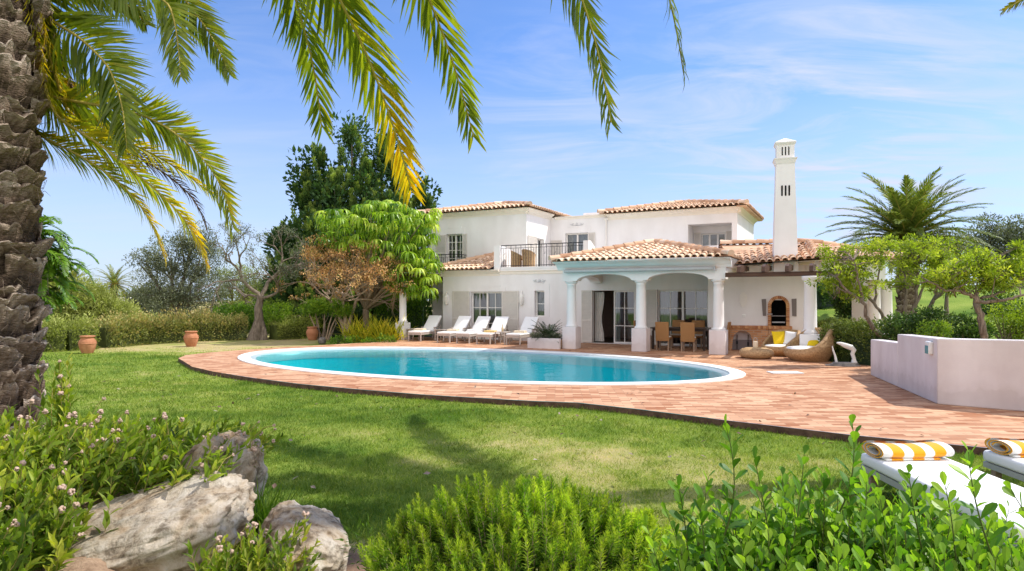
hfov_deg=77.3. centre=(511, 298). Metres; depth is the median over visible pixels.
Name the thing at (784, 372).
skimmer lid
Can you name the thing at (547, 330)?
cycad
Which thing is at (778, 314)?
brick barbecue
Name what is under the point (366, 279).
rust leaved tree
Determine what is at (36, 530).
flowering shrub
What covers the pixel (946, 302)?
orchard tree
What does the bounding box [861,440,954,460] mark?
rolled towel
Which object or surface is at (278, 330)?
hedge
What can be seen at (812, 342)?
pillow
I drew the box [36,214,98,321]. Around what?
feathery tree
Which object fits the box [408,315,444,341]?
sun lounger
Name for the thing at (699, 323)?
dining chair
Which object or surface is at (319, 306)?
stemmed shrub
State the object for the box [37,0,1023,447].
sky
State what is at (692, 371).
pool tile band
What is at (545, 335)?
trailing plant
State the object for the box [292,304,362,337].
hedge
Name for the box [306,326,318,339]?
terracotta jar
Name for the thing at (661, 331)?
dining chair
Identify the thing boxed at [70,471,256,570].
boulder
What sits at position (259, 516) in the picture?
flowering shrub
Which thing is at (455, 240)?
window
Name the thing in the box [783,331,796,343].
pillow
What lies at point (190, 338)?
terracotta jar
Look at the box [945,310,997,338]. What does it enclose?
rounded shrub
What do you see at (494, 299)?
glass door
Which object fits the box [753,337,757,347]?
candle lantern
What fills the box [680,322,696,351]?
dining chair
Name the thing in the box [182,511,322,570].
flowering shrub
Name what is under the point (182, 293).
olive tree
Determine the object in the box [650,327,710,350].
dining table
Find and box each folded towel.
[466,329,478,331]
[484,330,496,332]
[513,330,526,332]
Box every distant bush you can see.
[118,281,188,317]
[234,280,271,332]
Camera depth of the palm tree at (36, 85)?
6.10 m
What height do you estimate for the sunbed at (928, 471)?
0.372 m
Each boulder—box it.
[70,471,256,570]
[171,430,267,507]
[251,500,350,570]
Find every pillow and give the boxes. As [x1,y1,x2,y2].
[771,331,784,343]
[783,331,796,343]
[807,340,818,345]
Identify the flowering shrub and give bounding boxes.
[0,397,287,504]
[0,457,120,570]
[31,352,80,450]
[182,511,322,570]
[237,478,318,548]
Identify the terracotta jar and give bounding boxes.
[78,335,96,353]
[183,331,198,346]
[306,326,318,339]
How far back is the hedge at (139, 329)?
26.32 m
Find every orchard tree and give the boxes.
[922,262,995,308]
[944,237,973,317]
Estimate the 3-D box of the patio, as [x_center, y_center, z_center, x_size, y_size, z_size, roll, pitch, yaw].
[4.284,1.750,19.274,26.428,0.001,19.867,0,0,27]
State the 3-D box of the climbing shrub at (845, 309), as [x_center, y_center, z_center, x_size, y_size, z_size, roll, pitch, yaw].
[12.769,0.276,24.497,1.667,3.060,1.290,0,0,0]
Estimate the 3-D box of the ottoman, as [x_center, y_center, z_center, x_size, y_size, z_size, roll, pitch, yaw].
[7.173,1.600,18.786,0.970,0.300,0.970,0,0,0]
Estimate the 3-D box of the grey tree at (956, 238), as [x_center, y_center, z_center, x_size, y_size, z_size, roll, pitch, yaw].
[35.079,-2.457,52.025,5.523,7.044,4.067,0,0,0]
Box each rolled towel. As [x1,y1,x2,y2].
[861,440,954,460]
[984,438,1023,457]
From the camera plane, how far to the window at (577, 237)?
30.21 m
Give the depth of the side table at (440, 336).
26.33 m
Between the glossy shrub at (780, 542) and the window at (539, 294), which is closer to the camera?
the glossy shrub at (780, 542)
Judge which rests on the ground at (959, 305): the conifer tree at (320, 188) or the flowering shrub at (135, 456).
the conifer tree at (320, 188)
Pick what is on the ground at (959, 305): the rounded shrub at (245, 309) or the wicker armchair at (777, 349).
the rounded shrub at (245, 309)
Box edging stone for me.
[318,337,325,344]
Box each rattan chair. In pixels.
[510,250,521,266]
[522,249,535,266]
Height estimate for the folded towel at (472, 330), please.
0.082 m
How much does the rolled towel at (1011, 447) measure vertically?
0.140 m
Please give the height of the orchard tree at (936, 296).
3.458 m
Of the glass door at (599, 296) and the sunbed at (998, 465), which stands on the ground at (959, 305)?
the sunbed at (998, 465)
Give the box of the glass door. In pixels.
[472,292,501,338]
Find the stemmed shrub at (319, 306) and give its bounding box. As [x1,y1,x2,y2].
[294,296,355,339]
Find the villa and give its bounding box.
[379,138,901,354]
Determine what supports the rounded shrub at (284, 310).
on the ground at (959, 305)
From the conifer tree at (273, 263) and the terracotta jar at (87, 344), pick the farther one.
the conifer tree at (273, 263)
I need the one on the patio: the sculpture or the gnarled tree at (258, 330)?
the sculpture
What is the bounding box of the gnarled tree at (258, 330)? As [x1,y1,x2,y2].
[192,220,319,340]
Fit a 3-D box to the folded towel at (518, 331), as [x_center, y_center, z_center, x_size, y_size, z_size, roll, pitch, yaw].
[0.314,1.281,24.552,0.480,0.082,0.260,0,0,28]
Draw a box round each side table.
[434,329,448,340]
[494,331,509,344]
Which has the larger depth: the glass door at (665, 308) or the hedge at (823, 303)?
the hedge at (823, 303)
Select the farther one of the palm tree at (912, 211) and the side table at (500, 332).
the palm tree at (912, 211)
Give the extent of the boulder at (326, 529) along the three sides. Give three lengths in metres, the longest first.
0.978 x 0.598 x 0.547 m
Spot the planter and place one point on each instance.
(547, 343)
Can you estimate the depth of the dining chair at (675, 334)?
23.00 m
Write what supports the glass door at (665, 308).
in the villa
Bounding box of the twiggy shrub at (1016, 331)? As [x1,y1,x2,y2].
[977,295,1023,339]
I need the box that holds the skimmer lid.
[766,371,803,373]
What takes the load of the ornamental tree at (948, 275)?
on the ground at (959, 305)
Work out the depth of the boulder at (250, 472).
4.86 m
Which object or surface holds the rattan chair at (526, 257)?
on the villa
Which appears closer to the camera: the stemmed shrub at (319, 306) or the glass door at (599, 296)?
the glass door at (599, 296)
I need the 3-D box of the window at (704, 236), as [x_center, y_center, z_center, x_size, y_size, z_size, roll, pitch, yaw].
[8.941,-2.335,28.310,1.044,1.064,0.180,0,0,28]
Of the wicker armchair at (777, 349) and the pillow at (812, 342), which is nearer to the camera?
the pillow at (812, 342)
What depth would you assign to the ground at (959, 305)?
8.21 m
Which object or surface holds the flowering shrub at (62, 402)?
on the flower bed
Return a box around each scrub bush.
[43,272,147,326]
[127,301,163,318]
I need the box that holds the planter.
[527,337,561,348]
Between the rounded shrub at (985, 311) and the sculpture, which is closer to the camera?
the sculpture
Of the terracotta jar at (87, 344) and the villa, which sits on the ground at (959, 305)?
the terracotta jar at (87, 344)
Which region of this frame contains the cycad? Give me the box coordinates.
[527,319,561,342]
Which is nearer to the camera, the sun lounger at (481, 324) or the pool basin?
the pool basin
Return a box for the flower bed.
[17,436,206,570]
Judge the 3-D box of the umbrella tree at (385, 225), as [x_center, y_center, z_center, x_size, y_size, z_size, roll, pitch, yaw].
[-5.724,-1.207,27.584,5.844,6.314,4.256,0,0,0]
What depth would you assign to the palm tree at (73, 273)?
65.98 m
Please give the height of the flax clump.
1.315 m
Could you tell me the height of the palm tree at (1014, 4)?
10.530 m
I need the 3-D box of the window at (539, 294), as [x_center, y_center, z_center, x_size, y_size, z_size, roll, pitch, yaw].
[1.222,0.225,26.195,0.434,1.064,0.170,0,0,27]
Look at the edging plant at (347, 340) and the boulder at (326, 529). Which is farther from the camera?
the edging plant at (347, 340)
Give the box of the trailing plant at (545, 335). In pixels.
[530,332,560,338]
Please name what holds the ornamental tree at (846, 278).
on the ground at (959, 305)
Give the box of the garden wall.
[871,334,1023,411]
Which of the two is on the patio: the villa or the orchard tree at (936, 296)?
the villa
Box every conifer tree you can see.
[249,220,351,333]
[253,110,442,332]
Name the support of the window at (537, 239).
in the villa
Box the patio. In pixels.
[179,337,1023,446]
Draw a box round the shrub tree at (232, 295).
[202,263,267,313]
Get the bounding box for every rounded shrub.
[209,300,263,329]
[262,297,296,329]
[875,304,958,340]
[914,319,953,337]
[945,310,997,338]
[970,289,1023,314]
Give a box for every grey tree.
[923,224,970,260]
[960,211,1018,264]
[992,213,1023,286]
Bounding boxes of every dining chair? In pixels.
[633,320,651,347]
[655,322,671,350]
[669,320,684,347]
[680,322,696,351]
[689,320,704,348]
[727,322,730,340]
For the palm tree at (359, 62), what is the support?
on the ground at (959, 305)
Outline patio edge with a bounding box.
[178,358,989,454]
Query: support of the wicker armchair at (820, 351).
on the patio
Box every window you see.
[448,234,461,261]
[536,291,543,316]
[537,239,540,265]
[567,233,587,252]
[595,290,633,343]
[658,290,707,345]
[702,233,725,245]
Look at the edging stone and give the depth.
25.58 m
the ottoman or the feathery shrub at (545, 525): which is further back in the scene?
the ottoman
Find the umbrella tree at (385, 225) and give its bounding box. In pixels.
[313,199,444,328]
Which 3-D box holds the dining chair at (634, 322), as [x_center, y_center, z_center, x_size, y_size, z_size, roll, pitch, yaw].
[4.607,1.266,22.599,0.542,0.968,0.450,0,0,27]
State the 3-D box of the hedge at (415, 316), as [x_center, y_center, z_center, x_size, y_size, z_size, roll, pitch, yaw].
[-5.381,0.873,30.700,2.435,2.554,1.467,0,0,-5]
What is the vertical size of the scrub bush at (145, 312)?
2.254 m
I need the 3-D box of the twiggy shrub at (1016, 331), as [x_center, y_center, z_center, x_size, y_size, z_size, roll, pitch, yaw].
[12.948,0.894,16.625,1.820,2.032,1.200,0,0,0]
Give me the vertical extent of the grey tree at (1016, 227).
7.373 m
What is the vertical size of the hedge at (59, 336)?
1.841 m
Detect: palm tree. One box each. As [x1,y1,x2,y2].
[0,0,241,434]
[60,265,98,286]
[92,263,139,298]
[261,0,689,207]
[817,167,1004,318]
[999,0,1023,15]
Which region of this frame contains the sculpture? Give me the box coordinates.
[825,342,860,366]
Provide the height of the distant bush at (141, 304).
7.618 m
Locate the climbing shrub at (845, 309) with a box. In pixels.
[828,287,851,321]
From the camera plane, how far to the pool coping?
14.64 m
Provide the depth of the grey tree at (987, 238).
47.47 m
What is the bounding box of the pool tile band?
[250,348,728,378]
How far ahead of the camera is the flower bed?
3.67 m
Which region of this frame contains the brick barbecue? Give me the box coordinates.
[728,296,796,349]
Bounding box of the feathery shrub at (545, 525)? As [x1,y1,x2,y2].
[335,468,692,570]
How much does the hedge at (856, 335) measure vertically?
1.748 m
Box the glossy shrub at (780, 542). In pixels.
[642,414,1023,570]
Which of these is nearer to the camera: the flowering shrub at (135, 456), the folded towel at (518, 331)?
the flowering shrub at (135, 456)
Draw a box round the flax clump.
[323,312,415,341]
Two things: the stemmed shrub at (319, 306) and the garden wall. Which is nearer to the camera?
the garden wall
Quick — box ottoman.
[739,347,773,358]
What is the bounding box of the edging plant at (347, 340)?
[329,333,395,343]
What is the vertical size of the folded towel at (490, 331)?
0.082 m
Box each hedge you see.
[42,307,101,351]
[86,303,248,347]
[267,311,330,339]
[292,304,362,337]
[373,292,424,336]
[816,282,836,309]
[816,314,889,365]
[817,317,852,327]
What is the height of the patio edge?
0.596 m
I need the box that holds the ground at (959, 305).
[39,285,1023,570]
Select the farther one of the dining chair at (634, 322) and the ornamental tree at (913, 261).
the dining chair at (634, 322)
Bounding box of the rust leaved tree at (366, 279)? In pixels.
[271,233,414,337]
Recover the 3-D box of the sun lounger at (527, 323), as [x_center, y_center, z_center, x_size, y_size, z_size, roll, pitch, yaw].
[0.484,1.243,24.881,0.650,1.015,1.960,0,0,28]
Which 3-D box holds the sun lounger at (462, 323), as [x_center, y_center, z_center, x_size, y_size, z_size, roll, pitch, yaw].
[-2.260,1.243,26.061,0.650,1.015,1.960,0,0,27]
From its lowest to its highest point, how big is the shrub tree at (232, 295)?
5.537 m
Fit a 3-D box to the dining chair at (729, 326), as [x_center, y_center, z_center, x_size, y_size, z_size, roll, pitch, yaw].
[7.001,1.266,21.353,0.543,0.968,0.450,0,0,27]
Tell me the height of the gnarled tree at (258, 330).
5.470 m
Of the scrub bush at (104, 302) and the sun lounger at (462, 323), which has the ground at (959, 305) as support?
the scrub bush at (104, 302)
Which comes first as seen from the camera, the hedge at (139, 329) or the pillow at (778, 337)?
the pillow at (778, 337)
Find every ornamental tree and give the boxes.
[805,234,899,340]
[875,232,968,319]
[912,238,1023,338]
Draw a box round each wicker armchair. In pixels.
[762,329,799,356]
[783,327,836,361]
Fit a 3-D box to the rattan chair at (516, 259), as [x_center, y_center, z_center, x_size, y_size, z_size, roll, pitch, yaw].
[0.216,-1.656,27.133,0.559,0.759,0.599,0,0,7]
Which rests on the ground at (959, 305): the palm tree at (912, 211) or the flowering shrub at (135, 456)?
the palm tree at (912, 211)
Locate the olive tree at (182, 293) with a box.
[121,220,233,321]
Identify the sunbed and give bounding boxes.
[861,453,1023,546]
[983,450,1023,481]
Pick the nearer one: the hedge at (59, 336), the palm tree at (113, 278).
the hedge at (59, 336)
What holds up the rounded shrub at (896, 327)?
on the ground at (959, 305)
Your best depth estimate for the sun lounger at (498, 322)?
25.40 m
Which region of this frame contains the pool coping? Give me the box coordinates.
[237,347,745,385]
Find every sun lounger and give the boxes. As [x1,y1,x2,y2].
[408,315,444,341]
[437,316,474,342]
[456,316,493,343]
[476,316,511,344]
[506,317,538,344]
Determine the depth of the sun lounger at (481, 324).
25.84 m

